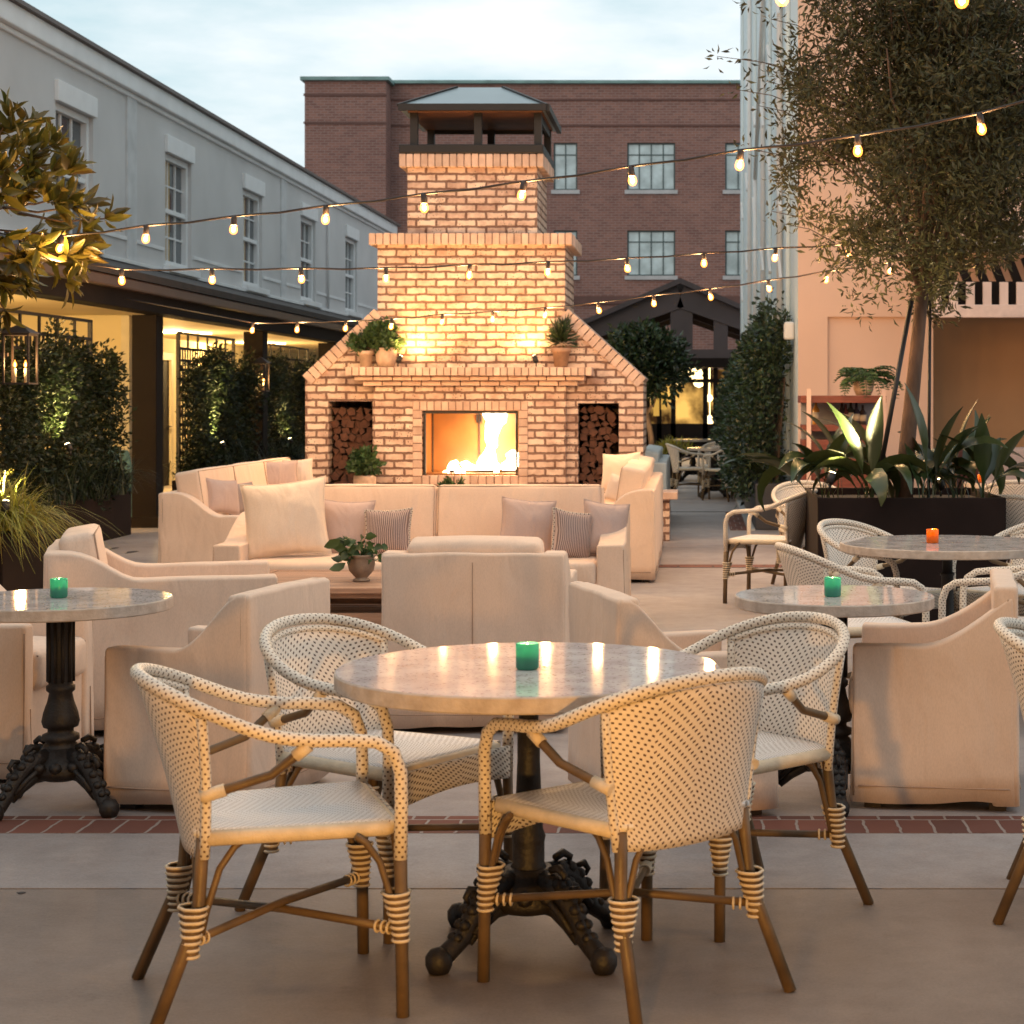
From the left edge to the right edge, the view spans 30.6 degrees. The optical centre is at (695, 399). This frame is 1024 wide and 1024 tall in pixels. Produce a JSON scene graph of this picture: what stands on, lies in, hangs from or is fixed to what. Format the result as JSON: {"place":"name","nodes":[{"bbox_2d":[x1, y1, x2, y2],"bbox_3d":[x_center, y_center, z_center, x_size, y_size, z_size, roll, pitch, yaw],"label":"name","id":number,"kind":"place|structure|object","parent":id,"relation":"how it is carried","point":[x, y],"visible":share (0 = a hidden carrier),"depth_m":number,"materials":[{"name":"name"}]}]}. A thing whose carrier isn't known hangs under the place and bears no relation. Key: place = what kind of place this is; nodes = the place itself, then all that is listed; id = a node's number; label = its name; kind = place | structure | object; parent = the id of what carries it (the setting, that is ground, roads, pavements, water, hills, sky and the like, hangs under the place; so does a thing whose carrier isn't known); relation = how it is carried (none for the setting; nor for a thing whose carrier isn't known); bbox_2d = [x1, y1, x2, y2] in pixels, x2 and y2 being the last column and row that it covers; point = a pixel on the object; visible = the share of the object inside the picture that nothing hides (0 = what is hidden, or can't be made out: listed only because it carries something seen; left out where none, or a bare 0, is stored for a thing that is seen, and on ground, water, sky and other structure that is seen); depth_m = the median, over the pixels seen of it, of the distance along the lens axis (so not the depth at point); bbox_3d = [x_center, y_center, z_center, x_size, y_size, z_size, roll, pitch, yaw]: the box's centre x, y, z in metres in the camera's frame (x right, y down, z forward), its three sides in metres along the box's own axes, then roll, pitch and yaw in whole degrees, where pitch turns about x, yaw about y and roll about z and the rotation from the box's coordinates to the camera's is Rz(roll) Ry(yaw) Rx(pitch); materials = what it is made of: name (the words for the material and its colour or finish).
{"place":"outdoors","nodes":[
{"label":"outdoors","id":0,"kind":"place"},
{"bbox_2d":[23,0,739,167],"label":"sky","id":1,"kind":"structure","parent":0,"point":[243,62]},
{"bbox_2d":[0,889,1023,1023],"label":"patio floor front","id":2,"kind":"structure","parent":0,"point":[887,956],"depth_m":4.76,"materials":[{"name":"concrete"}]},
{"bbox_2d":[130,663,411,1023],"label":"rattan chair","id":3,"kind":"object","parent":2,"relation":"on","point":[359,811],"visible":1,"depth_m":4.35,"materials":[{"name":"beige wicker"}]},
{"bbox_2d":[234,613,513,943],"bbox_3d":[-0.928,1.045,5.337,0.626,0.822,0.602,0,0,31],"label":"rattan chair","id":4,"kind":"object","parent":2,"relation":"on","point":[305,661],"visible":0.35,"depth_m":5.34,"materials":[{"name":"beige wicker"}]},
{"bbox_2d":[334,642,719,974],"bbox_3d":[-0.441,1.077,4.900,1.010,0.744,1.010,0,0,0],"label":"round table","id":5,"kind":"object","parent":2,"relation":"on","point":[492,679],"visible":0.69,"depth_m":4.79,"materials":[{"name":"stone"}]},
{"bbox_2d":[516,641,538,669],"bbox_3d":[-0.441,0.669,4.860,0.060,0.070,0.060,0,0,0],"label":"candle votive","id":6,"kind":"object","parent":5,"relation":"on","point":[527,655],"visible":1,"depth_m":4.83,"materials":[{"name":"green glass"}]},
{"bbox_2d":[476,667,795,1023],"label":"rattan chair","id":7,"kind":"object","parent":2,"relation":"on","point":[680,763],"visible":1,"depth_m":4.42,"materials":[{"name":"beige wicker"}]},
{"bbox_2d":[599,611,873,942],"bbox_3d":[0.126,1.045,5.360,0.626,0.822,0.602,0,0,-38],"label":"rattan chair","id":8,"kind":"object","parent":2,"relation":"on","point":[801,664],"visible":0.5,"depth_m":5.39,"materials":[{"name":"beige wicker"}]},
{"bbox_2d":[992,617,1023,924],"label":"rattan chair","id":9,"kind":"object","parent":2,"relation":"on","point":[1012,641],"visible":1,"depth_m":5.20,"materials":[{"name":"beige wicker"}]},
{"bbox_2d":[0,833,1023,888],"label":"paving band","id":10,"kind":"object","parent":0,"point":[451,860],"visible":0.5,"depth_m":5.82,"materials":[{"name":"concrete"}]},
{"bbox_2d":[0,457,1023,815],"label":"patio floor","id":11,"kind":"structure","parent":0,"point":[678,599],"depth_m":12.26,"materials":[{"name":"concrete"}]},
{"bbox_2d":[0,308,92,481],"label":"trellis","id":12,"kind":"object","parent":11,"relation":"on","point":[89,327],"visible":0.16,"depth_m":18.27,"materials":[{"name":"black metal"}]},
{"bbox_2d":[0,316,138,521],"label":"climbing vine","id":13,"kind":"object","parent":12,"relation":"attached to","point":[77,389],"visible":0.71,"depth_m":18.07,"materials":[{"name":"green plant"}]},
{"bbox_2d":[0,584,93,782],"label":"slipcovered armchair","id":14,"kind":"object","parent":11,"relation":"on","point":[24,693],"visible":0.65,"depth_m":7.02,"materials":[{"name":"fabric"}]},
{"bbox_2d":[0,87,131,334],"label":"magnolia tree","id":15,"kind":"object","parent":11,"relation":"on","point":[18,192],"visible":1,"depth_m":10.05,"materials":[{"name":"green plant"}]},
{"bbox_2d":[0,100,1023,251],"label":"string lights","id":16,"kind":"object","parent":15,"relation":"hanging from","point":[740,153],"visible":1,"depth_m":8.78},
{"bbox_2d":[0,315,131,461],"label":"cream partition wall","id":17,"kind":"structure","parent":11,"relation":"on","point":[117,329],"depth_m":22.95,"materials":[{"name":"paint"}]},
{"bbox_2d":[0,463,137,590],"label":"grass planter","id":18,"kind":"object","parent":11,"relation":"on","point":[23,541],"visible":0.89,"depth_m":13.41,"materials":[{"name":"metal"}]},
{"bbox_2d":[18,491,130,549],"bbox_3d":[-6.315,1.212,18.200,0.470,0.475,3.600,0,0,0],"label":"black planter box","id":19,"kind":"object","parent":11,"relation":"on","point":[117,515],"visible":0.26,"depth_m":19.02,"materials":[{"name":"metal"}]},
{"bbox_2d":[1,451,101,509],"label":"ornamental grass","id":20,"kind":"object","parent":19,"relation":"in","point":[50,479],"depth_m":17.22,"materials":[{"name":"green plant"}]},
{"bbox_2d":[46,438,137,503],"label":"ornamental grass","id":21,"kind":"object","parent":19,"relation":"in","point":[89,489],"depth_m":18.17,"materials":[{"name":"green plant"}]},
{"bbox_2d":[73,439,171,500],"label":"ornamental grass","id":22,"kind":"object","parent":19,"relation":"in","point":[115,473],"depth_m":19.19,"materials":[{"name":"green plant"}]},
{"bbox_2d":[0,587,172,820],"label":"round table","id":23,"kind":"object","parent":11,"relation":"on","point":[60,753],"visible":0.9,"depth_m":6.52,"materials":[{"name":"metal"}]},
{"bbox_2d":[43,524,277,731],"bbox_3d":[-2.418,1.010,8.450,1.026,0.880,0.883,0,0,-16],"label":"lounge armchair","id":24,"kind":"object","parent":11,"relation":"on","point":[201,592],"visible":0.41,"depth_m":8.05,"materials":[{"name":"fabric"}]},
{"bbox_2d":[172,480,176,490],"bbox_3d":[-6.080,1.212,26.800,0.600,0.475,8.400,0,0,0],"label":"black planter box","id":25,"kind":"object","parent":11,"relation":"on","point":[174,486],"visible":0.1,"depth_m":22.60,"materials":[{"name":"metal"}]},
{"bbox_2d":[166,436,257,478],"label":"ornamental grass","id":26,"kind":"object","parent":25,"relation":"in","point":[218,459],"depth_m":23.21,"materials":[{"name":"green plant"}]},
{"bbox_2d":[0,228,364,527],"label":"covered walkway","id":27,"kind":"structure","parent":11,"relation":"on","point":[153,326],"depth_m":21.26,"materials":[{"name":"black wood"}]},
{"bbox_2d":[0,324,39,384],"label":"wall lantern","id":28,"kind":"object","parent":27,"relation":"attached to","point":[16,330],"depth_m":16.29,"materials":[{"name":"brown metal"}]},
{"bbox_2d":[124,259,904,331],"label":"string lights","id":29,"kind":"object","parent":27,"relation":"hanging from","point":[545,308],"visible":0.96,"depth_m":17.05},
{"bbox_2d":[0,0,400,479],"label":"grey stucco building","id":30,"kind":"structure","parent":11,"relation":"on","point":[157,151],"depth_m":32.65,"materials":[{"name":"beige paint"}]},
{"bbox_2d":[55,79,104,254],"bbox_3d":[-9.030,-3.340,26.910,0.340,2.340,1.860,0,0,0],"label":"window","id":31,"kind":"structure","parent":30,"relation":"in","point":[77,124],"depth_m":27.16,"materials":[{"name":"white glass"}]},
{"bbox_2d":[163,352,173,485],"bbox_3d":[-8.934,0.325,31.000,0.132,2.250,1.360,0,0,0],"label":"door","id":32,"kind":"structure","parent":30,"relation":"attached to","point":[168,407],"depth_m":31.51,"materials":[{"name":"brown paint"}]},
{"bbox_2d":[163,360,168,485],"bbox_3d":[-8.974,0.390,31.000,0.048,2.120,1.100,0,0,0],"label":"door leaf","id":33,"kind":"structure","parent":32,"relation":"in","point":[165,362],"depth_m":31.33,"materials":[{"name":"brown paint"}]},
{"bbox_2d":[163,134,200,278],"bbox_3d":[-9.030,-3.340,32.310,0.340,2.340,1.860,0,0,0],"label":"window","id":34,"kind":"structure","parent":30,"relation":"in","point":[176,171],"depth_m":32.53,"materials":[{"name":"white glass"}]},
{"bbox_2d":[242,173,269,295],"bbox_3d":[-9.030,-3.340,37.710,0.340,2.340,1.860,0,0,0],"label":"window","id":35,"kind":"structure","parent":30,"relation":"in","point":[250,201],"depth_m":37.94,"materials":[{"name":"white glass"}]},
{"bbox_2d":[300,202,321,308],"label":"window","id":36,"kind":"structure","parent":30,"relation":"in","point":[312,214],"depth_m":43.55,"materials":[{"name":"white glass"}]},
{"bbox_2d":[345,224,362,318],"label":"window","id":37,"kind":"structure","parent":30,"relation":"in","point":[352,233],"depth_m":48.94,"materials":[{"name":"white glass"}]},
{"bbox_2d":[176,331,234,473],"bbox_3d":[-6.420,0.300,24.400,0.040,2.300,2.800,0,0,0],"label":"trellis","id":38,"kind":"object","parent":11,"relation":"on","point":[179,360],"visible":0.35,"depth_m":23.21,"materials":[{"name":"black metal"}]},
{"bbox_2d":[172,341,269,474],"bbox_3d":[-6.231,0.240,24.515,0.607,2.024,3.485,0,0,0],"label":"climbing vine","id":39,"kind":"object","parent":38,"relation":"attached to","point":[220,381],"visible":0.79,"depth_m":23.99,"materials":[{"name":"green plant"}]},
{"bbox_2d":[103,577,329,808],"bbox_3d":[-1.752,1.061,6.825,0.608,0.778,0.706,0,0,13],"label":"slipcovered armchair","id":40,"kind":"object","parent":11,"relation":"on","point":[222,648],"visible":0.54,"depth_m":6.52,"materials":[{"name":"fabric"}]},
{"bbox_2d":[157,457,290,562],"bbox_3d":[-3.759,1.001,16.498,0.998,0.899,3.727,0,0,0],"label":"sofa","id":41,"kind":"object","parent":11,"relation":"on","point":[193,526],"visible":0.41,"depth_m":14.65,"materials":[{"name":"fabric"}]},
{"bbox_2d":[206,478,239,514],"bbox_3d":[-3.857,0.786,15.102,0.152,0.327,0.395,0,0,30],"label":"throw pillow","id":42,"kind":"object","parent":41,"relation":"on","point":[222,496],"visible":0.95,"depth_m":15.04,"materials":[{"name":"beige fabric"}]},
{"bbox_2d":[253,460,297,484],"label":"throw pillow","id":43,"kind":"object","parent":41,"relation":"on","point":[281,472],"visible":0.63,"depth_m":17.17,"materials":[{"name":"beige fabric"}]},
{"bbox_2d":[268,343,308,427],"bbox_3d":[-6.420,0.300,28.700,0.040,2.300,4.000,0,0,0],"label":"trellis","id":44,"kind":"object","parent":11,"relation":"on","point":[292,347],"visible":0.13,"depth_m":29.39,"materials":[{"name":"black metal"}]},
{"bbox_2d":[268,348,321,458],"bbox_3d":[-6.232,0.231,28.812,0.605,2.092,4.686,0,0,0],"label":"climbing vine","id":45,"kind":"object","parent":44,"relation":"attached to","point":[286,400],"visible":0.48,"depth_m":27.91,"materials":[{"name":"green plant"}]},
{"bbox_2d":[269,570,380,626],"bbox_3d":[-1.750,1.239,10.700,1.700,0.422,1.100,0,0,0],"label":"coffee table","id":46,"kind":"object","parent":11,"relation":"on","point":[349,597],"visible":0.07,"depth_m":10.75,"materials":[{"name":"brown wood"}]},
{"bbox_2d":[324,532,387,580],"bbox_3d":[-1.922,0.890,10.572,0.360,0.274,0.324,0,0,0],"label":"potted ivy","id":47,"kind":"object","parent":46,"relation":"on","point":[361,565],"visible":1,"depth_m":10.49,"materials":[{"name":"plant"}]},
{"bbox_2d":[344,444,386,483],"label":"potted plant","id":48,"kind":"object","parent":11,"relation":"on","point":[364,461],"visible":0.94,"depth_m":19.37,"materials":[{"name":"green plant"}]},
{"bbox_2d":[212,484,630,628],"bbox_3d":[-1.710,1.002,11.970,2.564,0.896,1.126,0,0,0],"label":"sofa","id":49,"kind":"object","parent":11,"relation":"on","point":[459,510],"visible":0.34,"depth_m":12.21,"materials":[{"name":"fabric"}]},
{"bbox_2d":[239,476,331,560],"bbox_3d":[-2.597,0.753,11.751,0.603,0.545,0.247,0,0,0],"label":"throw pillow","id":50,"kind":"object","parent":49,"relation":"on","point":[285,519],"visible":0.97,"depth_m":11.68,"materials":[{"name":"beige fabric"}]},
{"bbox_2d":[314,499,375,553],"bbox_3d":[-2.262,0.837,11.951,0.398,0.404,0.199,0,0,0],"label":"throw pillow","id":51,"kind":"object","parent":49,"relation":"on","point":[347,519],"visible":0.45,"depth_m":11.89,"materials":[{"name":"beige fabric"}]},
{"bbox_2d":[364,507,412,554],"bbox_3d":[-1.957,0.842,11.799,0.323,0.315,0.172,0,0,0],"label":"throw pillow","id":52,"kind":"object","parent":49,"relation":"on","point":[390,529],"visible":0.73,"depth_m":11.75,"materials":[{"name":"fabric"}]},
{"bbox_2d":[500,496,556,550],"bbox_3d":[-1.083,0.808,11.900,0.380,0.382,0.187,0,0,0],"label":"throw pillow","id":53,"kind":"object","parent":49,"relation":"on","point":[527,518],"visible":0.72,"depth_m":11.85,"materials":[{"name":"beige fabric"}]},
{"bbox_2d":[551,507,591,557],"bbox_3d":[-0.786,0.863,11.750,0.334,0.373,0.167,0,0,-26],"label":"throw pillow","id":54,"kind":"object","parent":49,"relation":"on","point":[571,534],"visible":0.86,"depth_m":11.69,"materials":[{"name":"fabric"}]},
{"bbox_2d":[584,499,629,555],"bbox_3d":[-0.579,0.833,11.902,0.355,0.405,0.173,0,0,-15],"label":"throw pillow","id":55,"kind":"object","parent":49,"relation":"on","point":[609,518],"visible":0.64,"depth_m":11.86,"materials":[{"name":"beige fabric"}]},
{"bbox_2d":[303,86,647,485],"bbox_3d":[-2.363,-0.997,20.396,3.654,4.894,1.880,0,0,0],"label":"outdoor brick fireplace","id":56,"kind":"object","parent":11,"relation":"on","point":[479,398],"visible":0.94,"depth_m":19.80,"materials":[{"name":"beige brick"}]},
{"bbox_2d":[344,329,378,366],"bbox_3d":[-3.521,-0.557,19.637,0.406,0.414,0.284,0,0,0],"label":"mantel pot","id":57,"kind":"object","parent":56,"relation":"on","point":[355,342],"visible":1,"depth_m":19.58,"materials":[{"name":"ceramic"}]},
{"bbox_2d":[365,315,406,366],"bbox_3d":[-3.284,-0.625,19.614,0.413,0.549,0.382,0,0,-28],"label":"mantel pot","id":58,"kind":"object","parent":56,"relation":"on","point":[386,347],"visible":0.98,"depth_m":19.56,"materials":[{"name":"ceramic"}]},
{"bbox_2d":[543,314,579,366],"bbox_3d":[-1.426,-0.641,19.649,0.409,0.581,0.402,0,0,0],"label":"mantel pot","id":59,"kind":"object","parent":56,"relation":"on","point":[560,355],"visible":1,"depth_m":19.61,"materials":[{"name":"ceramic"}]},
{"bbox_2d":[381,535,576,732],"bbox_3d":[-0.966,1.024,8.489,0.826,0.852,0.908,0,0,0],"label":"lounge armchair","id":60,"kind":"object","parent":11,"relation":"on","point":[437,591],"visible":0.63,"depth_m":8.05,"materials":[{"name":"fabric"}]},
{"bbox_2d":[582,444,670,510],"bbox_3d":[-0.809,1.002,22.000,0.998,0.897,3.022,0,0,0],"label":"sofa","id":61,"kind":"object","parent":11,"relation":"on","point":[661,462],"visible":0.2,"depth_m":20.69,"materials":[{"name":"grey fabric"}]},
{"bbox_2d":[604,455,663,582],"bbox_3d":[-0.812,0.991,16.550,0.995,0.917,3.722,0,0,0],"label":"sofa","id":62,"kind":"object","parent":11,"relation":"on","point":[640,488],"visible":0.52,"depth_m":14.70,"materials":[{"name":"fabric"}]},
{"bbox_2d":[601,451,640,491],"bbox_3d":[-0.686,0.658,16.902,0.430,0.383,0.174,0,0,29],"label":"throw pillow","id":63,"kind":"object","parent":62,"relation":"on","point":[614,463],"visible":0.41,"depth_m":16.87,"materials":[{"name":"fabric"}]},
{"bbox_2d":[605,315,701,488],"bbox_3d":[-0.808,0.052,29.008,1.831,2.796,1.599,0,0,0],"label":"tree","id":64,"kind":"object","parent":11,"relation":"on","point":[654,353],"visible":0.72,"depth_m":28.70,"materials":[{"name":"green plant"}]},
{"bbox_2d":[583,278,739,456],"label":"gabled entrance","id":65,"kind":"object","parent":11,"relation":"on","point":[718,315],"visible":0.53,"depth_m":46.92,"materials":[{"name":"paint"}]},
{"bbox_2d":[566,581,776,814],"bbox_3d":[-0.088,1.062,6.705,0.629,0.776,0.703,0,0,-18],"label":"slipcovered armchair","id":66,"kind":"object","parent":11,"relation":"on","point":[600,614],"visible":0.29,"depth_m":6.50,"materials":[{"name":"fabric"}]},
{"bbox_2d":[665,443,710,498],"bbox_3d":[-0.132,1.045,27.294,0.626,0.822,0.602,0,0,-10],"label":"rattan chair","id":67,"kind":"object","parent":11,"relation":"on","point":[673,451],"visible":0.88,"depth_m":27.07,"materials":[{"name":"beige wicker"}]},
{"bbox_2d":[712,287,793,529],"bbox_3d":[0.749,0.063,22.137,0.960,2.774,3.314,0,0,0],"label":"climbing hedge","id":68,"kind":"object","parent":11,"relation":"on","point":[762,344],"visible":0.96,"depth_m":20.96,"materials":[{"name":"green plant"}]},
{"bbox_2d":[722,488,817,603],"bbox_3d":[0.571,1.045,13.389,0.626,0.822,0.602,0,0,20],"label":"rattan chair","id":69,"kind":"object","parent":11,"relation":"on","point":[794,515],"visible":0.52,"depth_m":13.22,"materials":[{"name":"beige wicker"}]},
{"bbox_2d":[771,480,835,585],"bbox_3d":[0.894,1.045,14.382,0.602,0.822,0.626,0,0,-10],"label":"rattan chair","id":70,"kind":"object","parent":11,"relation":"on","point":[779,493],"visible":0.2,"depth_m":14.58,"materials":[{"name":"beige wicker"}]},
{"bbox_2d":[735,585,933,816],"bbox_3d":[0.502,1.077,6.720,0.720,0.744,0.720,0,0,-45],"label":"round table","id":71,"kind":"object","parent":11,"relation":"on","point":[855,601],"visible":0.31,"depth_m":6.59,"materials":[{"name":"stone"}]},
{"bbox_2d":[798,389,885,487],"bbox_3d":[1.399,0.674,17.800,0.807,1.552,0.600,0,0,0],"label":"service station","id":72,"kind":"object","parent":11,"relation":"on","point":[808,401],"visible":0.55,"depth_m":17.60,"materials":[{"name":"red wood"}]},
{"bbox_2d":[833,365,903,398],"bbox_3d":[1.651,-0.171,17.767,0.681,0.324,0.747,0,0,0],"label":"potted fern","id":73,"kind":"object","parent":72,"relation":"on","point":[862,380],"visible":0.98,"depth_m":17.66,"materials":[{"name":"green plant"}]},
{"bbox_2d":[775,542,929,678],"bbox_3d":[0.668,1.045,8.322,0.626,0.822,0.602,0,0,-14],"label":"rattan chair","id":74,"kind":"object","parent":11,"relation":"on","point":[801,566],"visible":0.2,"depth_m":8.11,"materials":[{"name":"white wicker"}]},
{"bbox_2d":[740,0,1023,487],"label":"peach stucco building","id":75,"kind":"structure","parent":11,"relation":"on","point":[973,360],"depth_m":21.50,"materials":[{"name":"beige paint"}]},
{"bbox_2d":[928,240,1023,317],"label":"slatted awning","id":76,"kind":"object","parent":75,"relation":"attached to","point":[1000,297],"visible":0.5,"depth_m":18.81,"materials":[{"name":"pink paint"}]},
{"bbox_2d":[817,518,953,638],"bbox_3d":[0.954,1.045,9.740,0.626,0.822,0.602,0,0,38],"label":"rattan chair","id":77,"kind":"object","parent":11,"relation":"on","point":[832,537],"visible":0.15,"depth_m":9.90,"materials":[{"name":"white wicker"}]},
{"bbox_2d":[805,488,1005,622],"bbox_3d":[1.393,1.040,12.650,1.214,0.820,1.400,0,0,0],"label":"black planter","id":78,"kind":"object","parent":11,"relation":"on","point":[970,514],"visible":0.35,"depth_m":11.95,"materials":[{"name":"metal"}]},
{"bbox_2d":[740,411,893,511],"bbox_3d":[0.847,0.412,12.388,1.036,0.679,0.653,0,0,-22],"label":"strap leaf plant","id":79,"kind":"object","parent":78,"relation":"in","point":[792,468],"visible":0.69,"depth_m":12.38,"materials":[{"name":"green plant"}]},
{"bbox_2d":[703,0,1023,497],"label":"olive tree","id":80,"kind":"object","parent":78,"relation":"in","point":[954,176],"visible":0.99,"depth_m":12.17,"materials":[{"name":"green plant"}]},
{"bbox_2d":[7,222,1010,282],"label":"string lights","id":81,"kind":"object","parent":80,"relation":"hanging from","point":[301,273],"visible":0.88,"depth_m":12.25},
{"bbox_2d":[793,395,934,506],"bbox_3d":[1.141,0.330,12.267,0.844,0.722,0.668,0,0,27],"label":"strap leaf plant","id":82,"kind":"object","parent":78,"relation":"on","point":[876,478],"visible":0.88,"depth_m":12.18,"materials":[{"name":"green plant"}]},
{"bbox_2d":[816,409,955,497],"bbox_3d":[1.313,0.415,12.737,0.974,0.708,0.758,0,0,0],"label":"strap leaf plant","id":83,"kind":"object","parent":78,"relation":"in","point":[859,429],"visible":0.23,"depth_m":12.69,"materials":[{"name":"green plant"}]},
{"bbox_2d":[879,300,913,461],"bbox_3d":[1.337,-0.072,12.444,0.289,1.199,0.032,0,0,-26],"label":"tree stake","id":84,"kind":"object","parent":78,"relation":"in","point":[896,381],"visible":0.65,"depth_m":12.44,"materials":[{"name":"black metal"}]},
{"bbox_2d":[927,301,931,497],"bbox_3d":[1.604,0.059,12.751,0.033,1.482,0.023,0,0,0],"label":"tree stake","id":85,"kind":"object","parent":78,"relation":"in","point":[929,381],"visible":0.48,"depth_m":12.74,"materials":[{"name":"black metal"}]},
{"bbox_2d":[893,384,1007,497],"bbox_3d":[1.703,0.287,12.391,0.972,0.806,0.546,0,0,32],"label":"strap leaf plant","id":86,"kind":"object","parent":78,"relation":"on","point":[948,453],"visible":0.78,"depth_m":12.31,"materials":[{"name":"green plant"}]},
{"bbox_2d":[913,399,1023,497],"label":"strap leaf plant","id":87,"kind":"object","parent":78,"relation":"on","point":[1009,463],"visible":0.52,"depth_m":12.55,"materials":[{"name":"green plant"}]},
{"bbox_2d":[935,410,1023,497],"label":"strap leaf plant","id":88,"kind":"object","parent":78,"relation":"on","point":[988,459],"visible":0.88,"depth_m":12.21,"materials":[{"name":"green plant"}]},
{"bbox_2d":[840,535,1023,616],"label":"round table","id":89,"kind":"object","parent":11,"relation":"on","point":[947,550],"visible":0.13,"depth_m":8.99,"materials":[{"name":"stone"}]},
{"bbox_2d":[848,568,1020,810],"bbox_3d":[0.883,1.049,6.897,0.633,0.801,0.745,0,0,8],"label":"slipcovered armchair","id":90,"kind":"object","parent":11,"relation":"on","point":[933,705],"visible":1,"depth_m":6.54,"materials":[{"name":"fabric"}]},
{"bbox_2d":[938,564,1023,619],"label":"rattan chair","id":91,"kind":"object","parent":11,"relation":"on","point":[966,581],"visible":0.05,"depth_m":8.11,"materials":[{"name":"white wicker"}]},
{"bbox_2d":[953,523,1023,616],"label":"rattan chair","id":92,"kind":"object","parent":11,"relation":"on","point":[977,592],"visible":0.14,"depth_m":9.80,"materials":[{"name":"white wicker"}]},
{"bbox_2d":[998,494,1023,562],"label":"rattan chair","id":93,"kind":"object","parent":11,"relation":"on","point":[1014,512],"visible":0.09,"depth_m":12.47,"materials":[{"name":"white wicker"}]},
{"bbox_2d":[0,816,1023,832],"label":"brick paving strip","id":94,"kind":"object","parent":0,"point":[854,824],"depth_m":6.33,"materials":[{"name":"brown brick"}]},
{"bbox_2d":[300,76,739,368],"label":"brick building","id":95,"kind":"structure","parent":0,"point":[357,130],"depth_m":61.00,"materials":[{"name":"red brick"}]},
{"bbox_2d":[551,143,579,193],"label":"window","id":96,"kind":"structure","parent":95,"relation":"in","point":[565,154],"depth_m":61.11,"materials":[{"name":"glass"}]},
{"bbox_2d":[625,143,677,193],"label":"window","id":97,"kind":"structure","parent":95,"relation":"in","point":[657,178],"depth_m":61.11,"materials":[{"name":"grey glass"}]},
{"bbox_2d":[625,231,677,279],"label":"window","id":98,"kind":"structure","parent":95,"relation":"in","point":[639,243],"depth_m":61.11,"materials":[{"name":"grey glass"}]},
{"bbox_2d":[723,143,739,193],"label":"window","id":99,"kind":"structure","parent":95,"relation":"in","point":[732,172],"depth_m":61.11,"materials":[{"name":"grey glass"}]},
{"bbox_2d":[723,231,739,279],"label":"window","id":100,"kind":"structure","parent":95,"relation":"in","point":[732,238],"depth_m":61.11,"materials":[{"name":"grey glass"}]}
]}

